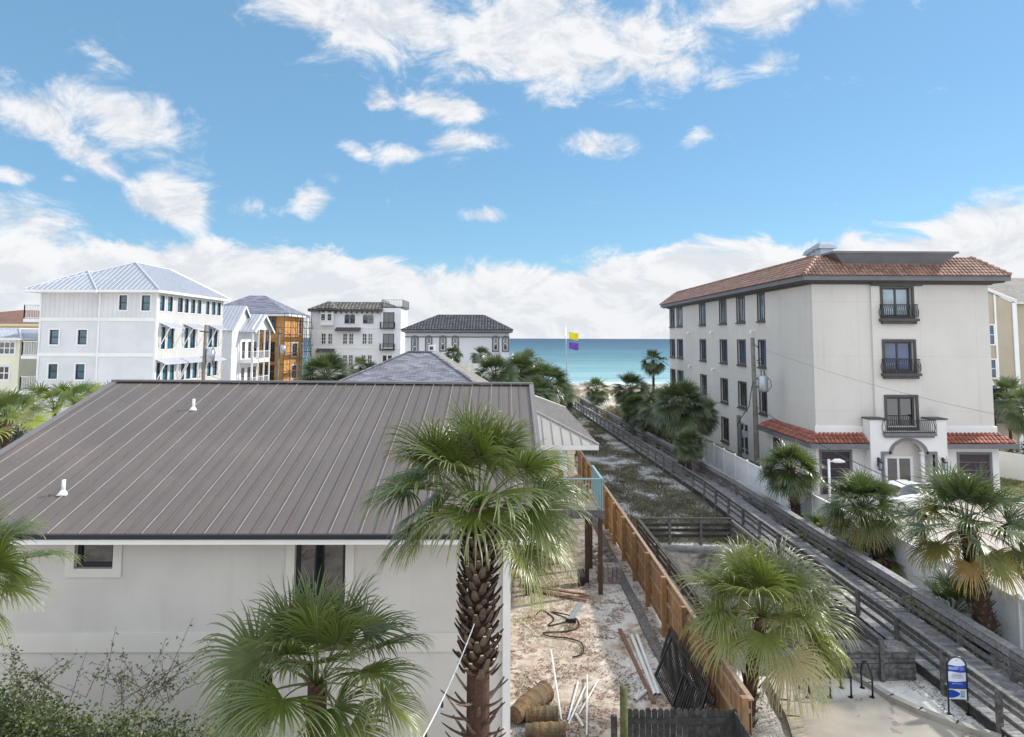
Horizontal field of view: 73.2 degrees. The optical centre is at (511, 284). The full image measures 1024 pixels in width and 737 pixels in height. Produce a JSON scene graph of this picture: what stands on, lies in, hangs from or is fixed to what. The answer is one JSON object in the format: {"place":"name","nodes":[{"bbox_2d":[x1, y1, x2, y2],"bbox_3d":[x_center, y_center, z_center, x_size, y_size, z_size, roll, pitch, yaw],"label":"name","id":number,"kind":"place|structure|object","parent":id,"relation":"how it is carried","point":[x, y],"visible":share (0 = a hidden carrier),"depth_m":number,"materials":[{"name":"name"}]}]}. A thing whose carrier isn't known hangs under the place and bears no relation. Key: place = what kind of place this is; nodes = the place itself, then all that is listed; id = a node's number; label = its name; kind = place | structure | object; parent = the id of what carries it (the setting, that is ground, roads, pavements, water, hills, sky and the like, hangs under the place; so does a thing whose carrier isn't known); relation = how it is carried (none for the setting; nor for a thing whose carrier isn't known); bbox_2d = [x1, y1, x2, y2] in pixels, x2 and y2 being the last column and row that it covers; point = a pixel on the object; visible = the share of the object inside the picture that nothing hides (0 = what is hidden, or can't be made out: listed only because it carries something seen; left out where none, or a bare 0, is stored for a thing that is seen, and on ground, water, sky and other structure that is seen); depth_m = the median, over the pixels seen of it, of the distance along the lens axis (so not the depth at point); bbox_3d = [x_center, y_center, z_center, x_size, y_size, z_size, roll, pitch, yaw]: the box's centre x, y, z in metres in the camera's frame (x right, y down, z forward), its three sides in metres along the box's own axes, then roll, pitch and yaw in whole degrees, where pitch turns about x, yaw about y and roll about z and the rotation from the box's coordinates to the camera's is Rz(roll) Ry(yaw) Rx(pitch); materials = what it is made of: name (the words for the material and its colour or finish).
{"place":"outdoors","nodes":[
{"label":"outdoors","id":0,"kind":"place"},
{"bbox_2d":[0,328,38,434],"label":"cream house","id":1,"kind":"structure","parent":0,"point":[14,366],"depth_m":65.23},
{"bbox_2d":[0,364,10,381],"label":"window","id":2,"kind":"structure","parent":1,"relation":"in","point":[5,369],"depth_m":65.02,"materials":[{"name":"white paint"}]},
{"bbox_2d":[0,340,16,355],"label":"window","id":3,"kind":"structure","parent":1,"relation":"in","point":[7,347],"depth_m":65.22,"materials":[{"name":"white paint"}]},
{"bbox_2d":[0,310,39,327],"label":"yellow house","id":4,"kind":"structure","parent":0,"point":[11,319],"depth_m":95.13,"materials":[{"name":"white paint"}]},
{"bbox_2d":[19,262,230,429],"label":"white house","id":5,"kind":"structure","parent":0,"point":[135,320],"depth_m":61.70,"materials":[{"name":"paint"}]},
{"bbox_2d":[46,363,58,379],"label":"window","id":6,"kind":"structure","parent":5,"relation":"in","point":[53,368],"depth_m":61.44,"materials":[{"name":"glass"}]},
{"bbox_2d":[47,328,60,345],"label":"window","id":7,"kind":"structure","parent":5,"relation":"in","point":[53,336],"depth_m":61.67,"materials":[{"name":"glass"}]},
{"bbox_2d":[73,363,85,380],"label":"window","id":8,"kind":"structure","parent":5,"relation":"in","point":[80,368],"depth_m":61.47,"materials":[{"name":"glass"}]},
{"bbox_2d":[76,328,88,345],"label":"window","id":9,"kind":"structure","parent":5,"relation":"in","point":[81,338],"depth_m":61.70,"materials":[{"name":"glass"}]},
{"bbox_2d":[117,294,128,310],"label":"window","id":10,"kind":"structure","parent":5,"relation":"in","point":[123,298],"depth_m":61.70,"materials":[{"name":"glass"}]},
{"bbox_2d":[140,294,151,311],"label":"window","id":11,"kind":"structure","parent":5,"relation":"in","point":[145,301],"depth_m":61.71,"materials":[{"name":"glass"}]},
{"bbox_2d":[221,305,274,382],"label":"gabled house","id":12,"kind":"structure","parent":0,"point":[245,328],"depth_m":87.14,"materials":[{"name":"paint"}]},
{"bbox_2d":[0,379,547,736],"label":"beach house","id":13,"kind":"structure","parent":0,"point":[170,516],"depth_m":16.25,"materials":[{"name":"grey paint"}]},
{"bbox_2d":[64,545,122,577],"bbox_3d":[-9.780,6.281,16.193,1.300,1.140,0.185,0,-4,-1],"label":"window","id":14,"kind":"structure","parent":13,"relation":"in","point":[96,555],"depth_m":16.11,"materials":[{"name":"paint"}]},
{"bbox_2d":[217,661,281,736],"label":"window","id":15,"kind":"structure","parent":13,"relation":"in","point":[276,681],"depth_m":15.92,"materials":[{"name":"paint"}]},
{"bbox_2d":[285,545,354,612],"bbox_3d":[-4.508,7.101,16.196,1.590,2.740,0.185,0,-4,-1],"label":"window","id":16,"kind":"structure","parent":13,"relation":"in","point":[337,559],"depth_m":16.30,"materials":[{"name":"glass"}]},
{"bbox_2d":[302,338,669,385],"bbox_3d":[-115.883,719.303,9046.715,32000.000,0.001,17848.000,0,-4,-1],"label":"sea","id":17,"kind":"structure","parent":0,"point":[608,360],"depth_m":441.38,"materials":[{"name":"liquid"}]},
{"bbox_2d":[0,0,1023,338],"label":"sky","id":18,"kind":"structure","parent":0,"point":[532,167],"materials":[{"name":"blue"}]},
{"bbox_2d":[510,385,1023,736],"bbox_3d":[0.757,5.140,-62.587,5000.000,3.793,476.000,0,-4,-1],"label":"ground","id":19,"kind":"structure","parent":0,"point":[683,556],"depth_m":23.23,"materials":[{"name":"sand"}]},
{"bbox_2d":[0,389,30,449],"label":"bush","id":20,"kind":"object","parent":19,"relation":"on","point":[15,437],"visible":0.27,"depth_m":55.76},
{"bbox_2d":[0,386,53,448],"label":"palm tree","id":21,"kind":"object","parent":19,"relation":"on","point":[12,399],"visible":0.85,"depth_m":33.26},
{"bbox_2d":[0,498,85,656],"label":"palm tree","id":22,"kind":"object","parent":19,"relation":"on","point":[14,575],"visible":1,"depth_m":8.18,"materials":[{"name":"plant"}]},
{"bbox_2d":[11,381,86,428],"bbox_3d":[-30.092,9.785,45.109,4.676,7.331,5.049,0,-4,-1],"label":"palm tree","id":23,"kind":"object","parent":19,"relation":"on","point":[53,393],"visible":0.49,"depth_m":44.38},
{"bbox_2d":[0,628,118,736],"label":"shrub","id":24,"kind":"object","parent":19,"relation":"on","point":[37,724],"visible":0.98,"depth_m":12.58,"materials":[{"name":"green plant"}]},
{"bbox_2d":[38,381,103,408],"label":"palm tree","id":25,"kind":"object","parent":19,"relation":"on","point":[80,388],"visible":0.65,"depth_m":44.82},
{"bbox_2d":[55,621,277,736],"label":"shrub","id":26,"kind":"object","parent":19,"relation":"on","point":[120,732],"visible":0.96,"depth_m":12.63,"materials":[{"name":"green plant"}]},
{"bbox_2d":[199,325,215,379],"bbox_3d":[-24.454,8.764,55.177,1.335,10.983,0.640,0,-4,-1],"label":"utility pole","id":27,"kind":"object","parent":19,"relation":"on","point":[208,354],"visible":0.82,"depth_m":55.27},
{"bbox_2d":[224,295,309,380],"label":"unfinished house","id":28,"kind":"structure","parent":19,"relation":"on","point":[260,304],"depth_m":100.62,"materials":[{"name":"orange wood"}]},
{"bbox_2d":[275,328,285,379],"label":"utility pole","id":29,"kind":"object","parent":19,"relation":"on","point":[281,349],"visible":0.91,"depth_m":79.11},
{"bbox_2d":[258,313,312,380],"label":"scaffolding","id":30,"kind":"object","parent":19,"relation":"on","point":[295,345],"visible":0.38,"depth_m":100.72,"materials":[{"name":"brown wood"}]},
{"bbox_2d":[186,566,434,736],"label":"palm tree","id":31,"kind":"object","parent":19,"relation":"on","point":[316,624],"visible":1,"depth_m":10.42,"materials":[{"name":"plant"}]},
{"bbox_2d":[297,349,356,380],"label":"palm tree","id":32,"kind":"object","parent":19,"relation":"on","point":[330,361],"visible":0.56,"depth_m":70.56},
{"bbox_2d":[307,300,408,377],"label":"mediterranean house","id":33,"kind":"structure","parent":19,"relation":"on","point":[350,331],"depth_m":109.27,"materials":[{"name":"white paint"}]},
{"bbox_2d":[348,355,371,373],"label":"palm tree","id":34,"kind":"object","parent":19,"relation":"on","point":[360,361],"visible":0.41,"depth_m":86.88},
{"bbox_2d":[338,351,488,383],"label":"shingle house","id":35,"kind":"structure","parent":19,"relation":"on","point":[430,366],"depth_m":47.25,"materials":[{"name":"white paint"}]},
{"bbox_2d":[443,346,463,362],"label":"palm tree","id":36,"kind":"object","parent":19,"relation":"on","point":[456,356],"visible":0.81,"depth_m":77.16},
{"bbox_2d":[401,314,512,362],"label":"villa","id":37,"kind":"object","parent":19,"relation":"on","point":[466,335],"visible":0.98,"depth_m":84.61,"materials":[{"name":"tile"}]},
{"bbox_2d":[352,391,593,736],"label":"palm tree","id":38,"kind":"object","parent":19,"relation":"on","point":[467,443],"visible":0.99,"depth_m":11.34,"materials":[{"name":"plant"}]},
{"bbox_2d":[423,623,474,736],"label":"string light cable","id":39,"kind":"object","parent":38,"relation":"attached to","point":[425,733],"visible":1,"depth_m":9.97,"materials":[{"name":"white paint"}]},
{"bbox_2d":[473,351,519,384],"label":"palm tree","id":40,"kind":"object","parent":19,"relation":"on","point":[495,363],"visible":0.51,"depth_m":60.92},
{"bbox_2d":[497,351,542,384],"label":"palm tree","id":41,"kind":"object","parent":19,"relation":"on","point":[520,361],"visible":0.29,"depth_m":64.73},
{"bbox_2d":[510,680,553,723],"bbox_3d":[0.497,11.216,18.442,0.586,0.577,1.466,-3,-5,35],"label":"palm log","id":42,"kind":"object","parent":19,"relation":"on","point":[540,693],"visible":0.82,"depth_m":18.30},
{"bbox_2d":[514,373,559,403],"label":"palm tree","id":43,"kind":"object","parent":19,"relation":"on","point":[543,384],"visible":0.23,"depth_m":57.30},
{"bbox_2d":[525,705,558,722],"bbox_3d":[0.771,11.239,17.959,0.856,0.462,0.469,0,-4,-1],"label":"palm log","id":44,"kind":"object","parent":19,"relation":"on","point":[545,713],"visible":0.73,"depth_m":17.80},
{"bbox_2d":[525,721,565,736],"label":"palm log","id":45,"kind":"object","parent":19,"relation":"on","point":[546,729],"visible":1,"depth_m":17.23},
{"bbox_2d":[519,360,573,405],"bbox_3d":[3.013,10.900,63.413,5.476,8.192,5.501,0,-4,-1],"label":"palm tree","id":46,"kind":"object","parent":19,"relation":"on","point":[546,370],"visible":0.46,"depth_m":62.89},
{"bbox_2d":[511,395,598,563],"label":"house wing","id":47,"kind":"structure","parent":19,"relation":"on","point":[559,426],"depth_m":31.45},
{"bbox_2d":[536,610,583,657],"bbox_3d":[1.636,11.832,23.439,1.486,0.038,3.788,0,-4,-1],"label":"cable","id":48,"kind":"object","parent":19,"relation":"on","point":[553,612],"visible":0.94,"depth_m":23.46,"materials":[{"name":"rubber"}]},
{"bbox_2d":[526,465,604,594],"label":"raised deck","id":49,"kind":"structure","parent":19,"relation":"on","point":[596,511],"depth_m":27.23,"materials":[{"name":"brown wood"}]},
{"bbox_2d":[584,376,612,413],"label":"palm tree","id":50,"kind":"object","parent":19,"relation":"on","point":[598,397],"visible":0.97,"depth_m":90.59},
{"bbox_2d":[584,543,620,583],"bbox_3d":[3.974,12.116,30.676,1.204,0.660,5.150,0,-4,-1],"label":"paver stack","id":51,"kind":"object","parent":19,"relation":"on","point":[611,573],"visible":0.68,"depth_m":28.20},
{"bbox_2d":[615,394,646,435],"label":"palm tree","id":52,"kind":"object","parent":19,"relation":"on","point":[634,399],"visible":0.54,"depth_m":68.85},
{"bbox_2d":[609,371,653,432],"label":"palm tree","id":53,"kind":"object","parent":19,"relation":"on","point":[629,379],"visible":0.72,"depth_m":72.91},
{"bbox_2d":[618,628,655,703],"bbox_3d":[3.796,11.659,21.269,0.120,0.050,4.785,0,-4,-2],"label":"plank","id":54,"kind":"object","parent":19,"relation":"on","point":[639,671],"visible":1,"depth_m":20.91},
{"bbox_2d":[630,401,655,442],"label":"palm tree","id":55,"kind":"object","parent":19,"relation":"on","point":[641,423],"visible":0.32,"depth_m":64.76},
{"bbox_2d":[630,634,657,696],"bbox_3d":[4.009,11.619,21.131,0.124,0.124,3.827,0,-4,0],"label":"pvc pipe","id":56,"kind":"object","parent":19,"relation":"on","point":[647,675],"visible":1,"depth_m":20.76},
{"bbox_2d":[635,634,661,696],"bbox_3d":[4.155,11.622,21.154,0.124,0.124,3.873,0,-4,1],"label":"pvc pipe","id":57,"kind":"object","parent":19,"relation":"on","point":[650,671],"visible":1,"depth_m":20.84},
{"bbox_2d":[592,519,707,736],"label":"ground edging","id":58,"kind":"object","parent":19,"relation":"on","point":[648,631],"visible":0.41,"depth_m":24.97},
{"bbox_2d":[660,626,710,717],"bbox_3d":[4.810,10.920,19.470,0.463,1.450,4.465,0,-4,-1],"label":"railing panel","id":59,"kind":"object","parent":58,"relation":"on","point":[708,678],"visible":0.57,"depth_m":18.92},
{"bbox_2d":[640,348,668,404],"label":"palm tree","id":60,"kind":"object","parent":19,"relation":"on","point":[653,368],"visible":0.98,"depth_m":77.32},
{"bbox_2d":[636,385,675,449],"bbox_3d":[13.041,11.954,61.487,4.235,5.858,4.053,0,-4,-1],"label":"palm tree","id":61,"kind":"object","parent":19,"relation":"on","point":[644,412],"visible":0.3,"depth_m":61.19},
{"bbox_2d":[563,413,751,544],"bbox_3d":[8.244,14.963,64.761,8.076,0.511,63.242,0,-4,-1],"label":"scrub cover","id":62,"kind":"object","parent":19,"relation":"on","point":[624,478],"visible":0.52,"depth_m":42.74,"materials":[{"name":"plant"}]},
{"bbox_2d":[576,450,753,736],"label":"cedar fence","id":63,"kind":"object","parent":19,"relation":"on","point":[670,606],"visible":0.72,"depth_m":23.25,"materials":[{"name":"wood"}]},
{"bbox_2d":[611,685,750,736],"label":"old fence","id":64,"kind":"object","parent":19,"relation":"on","point":[668,723],"visible":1,"depth_m":15.11,"materials":[{"name":"wood"}]},
{"bbox_2d":[647,377,715,465],"bbox_3d":[12.997,10.565,52.491,5.233,7.221,5.226,0,-4,-1],"label":"palm tree","id":65,"kind":"object","parent":19,"relation":"on","point":[678,415],"visible":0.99,"depth_m":51.81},
{"bbox_2d":[654,635,715,726],"bbox_3d":[4.672,10.997,18.860,0.691,1.000,4.034,0,-4,-4],"label":"railing panel","id":66,"kind":"object","parent":19,"relation":"on","point":[672,638],"visible":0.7,"depth_m":19.63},
{"bbox_2d":[670,426,708,476],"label":"palm tree","id":67,"kind":"object","parent":19,"relation":"on","point":[687,450],"visible":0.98,"depth_m":47.94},
{"bbox_2d":[671,671,725,735],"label":"railing panel","id":68,"kind":"object","parent":19,"relation":"on","point":[694,685],"visible":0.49,"depth_m":18.30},
{"bbox_2d":[685,396,721,463],"bbox_3d":[15.087,11.582,55.486,3.722,5.674,4.189,0,-4,-1],"label":"palm tree","id":69,"kind":"object","parent":19,"relation":"on","point":[709,432],"visible":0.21,"depth_m":54.66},
{"bbox_2d":[736,415,747,458],"bbox_3d":[18.307,12.427,54.767,0.846,3.904,0.410,-3,-6,39],"label":"utility pole","id":70,"kind":"object","parent":19,"relation":"on","point":[739,438],"visible":0.81,"depth_m":54.78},
{"bbox_2d":[513,559,985,736],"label":"leaf litter","id":71,"kind":"object","parent":19,"relation":"on","point":[648,653],"visible":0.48,"depth_m":20.95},
{"bbox_2d":[737,337,771,465],"bbox_3d":[17.449,8.921,49.749,2.511,10.104,0.900,-2,-5,26],"label":"utility pole","id":72,"kind":"object","parent":19,"relation":"on","point":[762,386],"visible":0.99,"depth_m":49.53,"materials":[{"name":"grey wood"}]},
{"bbox_2d":[637,518,885,681],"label":"side ramp","id":73,"kind":"structure","parent":19,"relation":"on","point":[669,561],"depth_m":29.40,"materials":[{"name":"wood"}]},
{"bbox_2d":[664,528,864,727],"bbox_3d":[6.893,9.109,18.729,5.191,4.945,4.846,0,-4,-1],"label":"palm tree","id":74,"kind":"object","parent":19,"relation":"on","point":[773,579],"visible":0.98,"depth_m":17.89,"materials":[{"name":"plant"}]},
{"bbox_2d":[514,477,1023,716],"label":"grass","id":75,"kind":"structure","parent":19,"relation":"on","point":[1001,478],"depth_m":22.42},
{"bbox_2d":[769,672,806,736],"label":"path edging","id":76,"kind":"object","parent":19,"relation":"on","point":[796,727],"visible":0.51,"depth_m":18.04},
{"bbox_2d":[755,437,826,528],"bbox_3d":[14.989,10.653,37.230,3.812,4.739,3.768,-2,-5,30],"label":"palm tree","id":77,"kind":"object","parent":19,"relation":"on","point":[791,482],"visible":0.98,"depth_m":36.59,"materials":[{"name":"plant"}]},
{"bbox_2d":[573,396,1023,736],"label":"boardwalk","id":78,"kind":"structure","parent":19,"relation":"on","point":[996,701],"depth_m":24.68,"materials":[{"name":"grey wood"}]},
{"bbox_2d":[793,509,851,549],"bbox_3d":[15.203,11.805,32.958,3.513,2.202,3.162,0,-4,-1],"label":"palmetto","id":79,"kind":"object","parent":19,"relation":"on","point":[814,520],"visible":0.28,"depth_m":32.84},
{"bbox_2d":[659,251,1019,494],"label":"apartment building","id":80,"kind":"structure","parent":19,"relation":"on","point":[914,323],"depth_m":45.22,"materials":[{"name":"white paint"}]},
{"bbox_2d":[719,377,728,404],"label":"window","id":81,"kind":"structure","parent":80,"relation":"in","point":[725,381],"depth_m":63.33,"materials":[{"name":"grey glass"}]},
{"bbox_2d":[720,416,729,444],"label":"window","id":82,"kind":"structure","parent":80,"relation":"in","point":[725,420],"depth_m":63.12,"materials":[{"name":"grey glass"}]},
{"bbox_2d":[735,296,745,323],"bbox_3d":[19.559,2.230,58.860,0.320,2.340,2.140,0,-4,-1],"label":"window","id":83,"kind":"structure","parent":80,"relation":"in","point":[741,301],"depth_m":59.16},
{"bbox_2d":[736,339,746,366],"bbox_3d":[19.546,5.844,58.577,0.320,2.290,2.140,0,-4,-1],"label":"window","id":84,"kind":"structure","parent":80,"relation":"in","point":[742,342],"depth_m":58.87,"materials":[{"name":"blue glass"}]},
{"bbox_2d":[737,381,747,410],"bbox_3d":[19.534,9.408,58.298,0.320,2.340,2.140,0,-4,-1],"label":"window","id":85,"kind":"structure","parent":80,"relation":"in","point":[743,385],"depth_m":58.59,"materials":[{"name":"grey glass"}]},
{"bbox_2d":[756,293,765,322],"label":"window","id":86,"kind":"structure","parent":80,"relation":"in","point":[761,297],"depth_m":54.44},
{"bbox_2d":[757,339,766,368],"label":"window","id":87,"kind":"structure","parent":80,"relation":"in","point":[762,341],"depth_m":54.13,"materials":[{"name":"blue glass"}]},
{"bbox_2d":[802,242,836,256],"bbox_3d":[21.753,-2.122,48.796,1.489,1.200,4.570,-1,-5,12],"label":"exhaust hood","id":88,"kind":"object","parent":80,"relation":"on","point":[820,248],"visible":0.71,"depth_m":46.90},
{"bbox_2d":[819,450,852,494],"bbox_3d":[20.871,12.128,44.374,2.130,2.890,0.130,0,-4,-1],"label":"garage door","id":89,"kind":"structure","parent":80,"relation":"in","point":[824,455],"depth_m":44.42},
{"bbox_2d":[879,286,919,323],"bbox_3d":[25.284,1.337,45.165,2.500,2.560,0.610,0,-4,-1],"label":"window","id":90,"kind":"structure","parent":80,"relation":"in","point":[889,294],"depth_m":45.42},
{"bbox_2d":[887,456,913,480],"bbox_3d":[24.896,12.333,44.322,1.900,2.500,0.105,0,-4,-1],"label":"entrance door","id":91,"kind":"structure","parent":80,"relation":"in","point":[899,467],"depth_m":44.32,"materials":[{"name":"white paint"}]},
{"bbox_2d":[881,339,921,378],"bbox_3d":[25.272,4.876,44.888,2.500,2.560,0.610,0,-4,-1],"label":"window","id":92,"kind":"structure","parent":80,"relation":"in","point":[891,348],"depth_m":45.14,"materials":[{"name":"black glass"}]},
{"bbox_2d":[884,395,919,429],"bbox_3d":[25.258,8.332,44.762,2.220,2.270,0.320,0,-4,-1],"label":"window","id":93,"kind":"structure","parent":80,"relation":"in","point":[896,407],"depth_m":44.90,"materials":[{"name":"grey glass"}]},
{"bbox_2d":[957,452,993,492],"bbox_3d":[29.895,12.242,44.480,2.280,2.740,0.130,0,-4,-1],"label":"garage door","id":94,"kind":"structure","parent":80,"relation":"in","point":[974,459],"depth_m":44.54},
{"bbox_2d":[668,450,1023,681],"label":"undergrowth","id":95,"kind":"object","parent":19,"relation":"on","point":[899,595],"visible":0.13,"depth_m":27.34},
{"bbox_2d":[696,438,1023,649],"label":"vinyl fence","id":96,"kind":"object","parent":19,"relation":"on","point":[1010,615],"visible":0.3,"depth_m":28.17,"materials":[{"name":"white paint"}]},
{"bbox_2d":[815,466,914,584],"bbox_3d":[14.763,10.068,29.070,3.978,4.724,3.769,0,-4,-1],"label":"palm tree","id":97,"kind":"object","parent":19,"relation":"on","point":[870,528],"visible":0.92,"depth_m":28.41,"materials":[{"name":"plant"}]},
{"bbox_2d":[814,640,918,680],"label":"retaining wall","id":98,"kind":"structure","parent":19,"relation":"on","point":[900,662],"depth_m":20.26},
{"bbox_2d":[835,532,906,578],"bbox_3d":[15.284,11.514,29.116,3.077,2.131,3.420,0,-4,-1],"label":"palmetto","id":99,"kind":"object","parent":19,"relation":"on","point":[889,553],"visible":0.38,"depth_m":28.67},
{"bbox_2d":[784,674,978,736],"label":"concrete pad","id":100,"kind":"object","parent":19,"relation":"on","point":[879,716],"visible":0.7,"depth_m":18.08,"materials":[{"name":"concrete"}]},
{"bbox_2d":[851,673,1005,736],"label":"kerb","id":101,"kind":"structure","parent":19,"relation":"on","point":[928,713],"depth_m":18.16,"materials":[{"name":"concrete"}]},
{"bbox_2d":[900,566,1004,643],"bbox_3d":[15.374,11.091,23.830,3.173,2.202,3.530,0,-4,-1],"label":"palmetto","id":102,"kind":"object","parent":19,"relation":"on","point":[950,591],"visible":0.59,"depth_m":23.81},
{"bbox_2d":[885,456,1023,652],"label":"palm tree","id":103,"kind":"object","parent":19,"relation":"on","point":[976,563],"visible":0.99,"depth_m":22.30,"materials":[{"name":"plant"}]},
{"bbox_2d":[946,656,970,715],"bbox_3d":[11.944,10.758,18.471,0.592,1.516,0.100,0,-4,3],"label":"information sign","id":104,"kind":"object","parent":19,"relation":"on","point":[956,674],"visible":1,"depth_m":18.48,"materials":[{"name":"blue metal"}]},
{"bbox_2d":[992,375,1023,452],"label":"palm tree","id":105,"kind":"object","parent":19,"relation":"on","point":[1004,384],"visible":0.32,"depth_m":57.65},
{"bbox_2d":[998,449,1023,480],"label":"vinyl fence","id":106,"kind":"object","parent":19,"relation":"on","point":[1011,465],"visible":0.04,"depth_m":49.19,"materials":[{"name":"white paint"}]},
{"bbox_2d":[1000,477,1023,495],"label":"grass verge","id":107,"kind":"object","parent":19,"relation":"on","point":[1003,482],"depth_m":47.37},
{"bbox_2d":[993,384,1023,438],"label":"palm tree","id":108,"kind":"object","parent":107,"relation":"on","point":[1016,425],"visible":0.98,"depth_m":49.87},
{"bbox_2d":[753,463,1023,599],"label":"courtyard paving","id":109,"kind":"structure","parent":0,"point":[940,536],"depth_m":35.97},
{"bbox_2d":[865,479,944,512],"bbox_3d":[23.335,12.400,40.756,4.650,1.680,1.830,2,-5,-19],"label":"parked car","id":110,"kind":"object","parent":109,"relation":"on","point":[907,489],"visible":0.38,"depth_m":39.87,"materials":[{"name":"paint"}]},
{"bbox_2d":[987,278,1023,451],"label":"beige building","id":111,"kind":"structure","parent":0,"point":[1006,320],"depth_m":62.45,"materials":[{"name":"white paint"}]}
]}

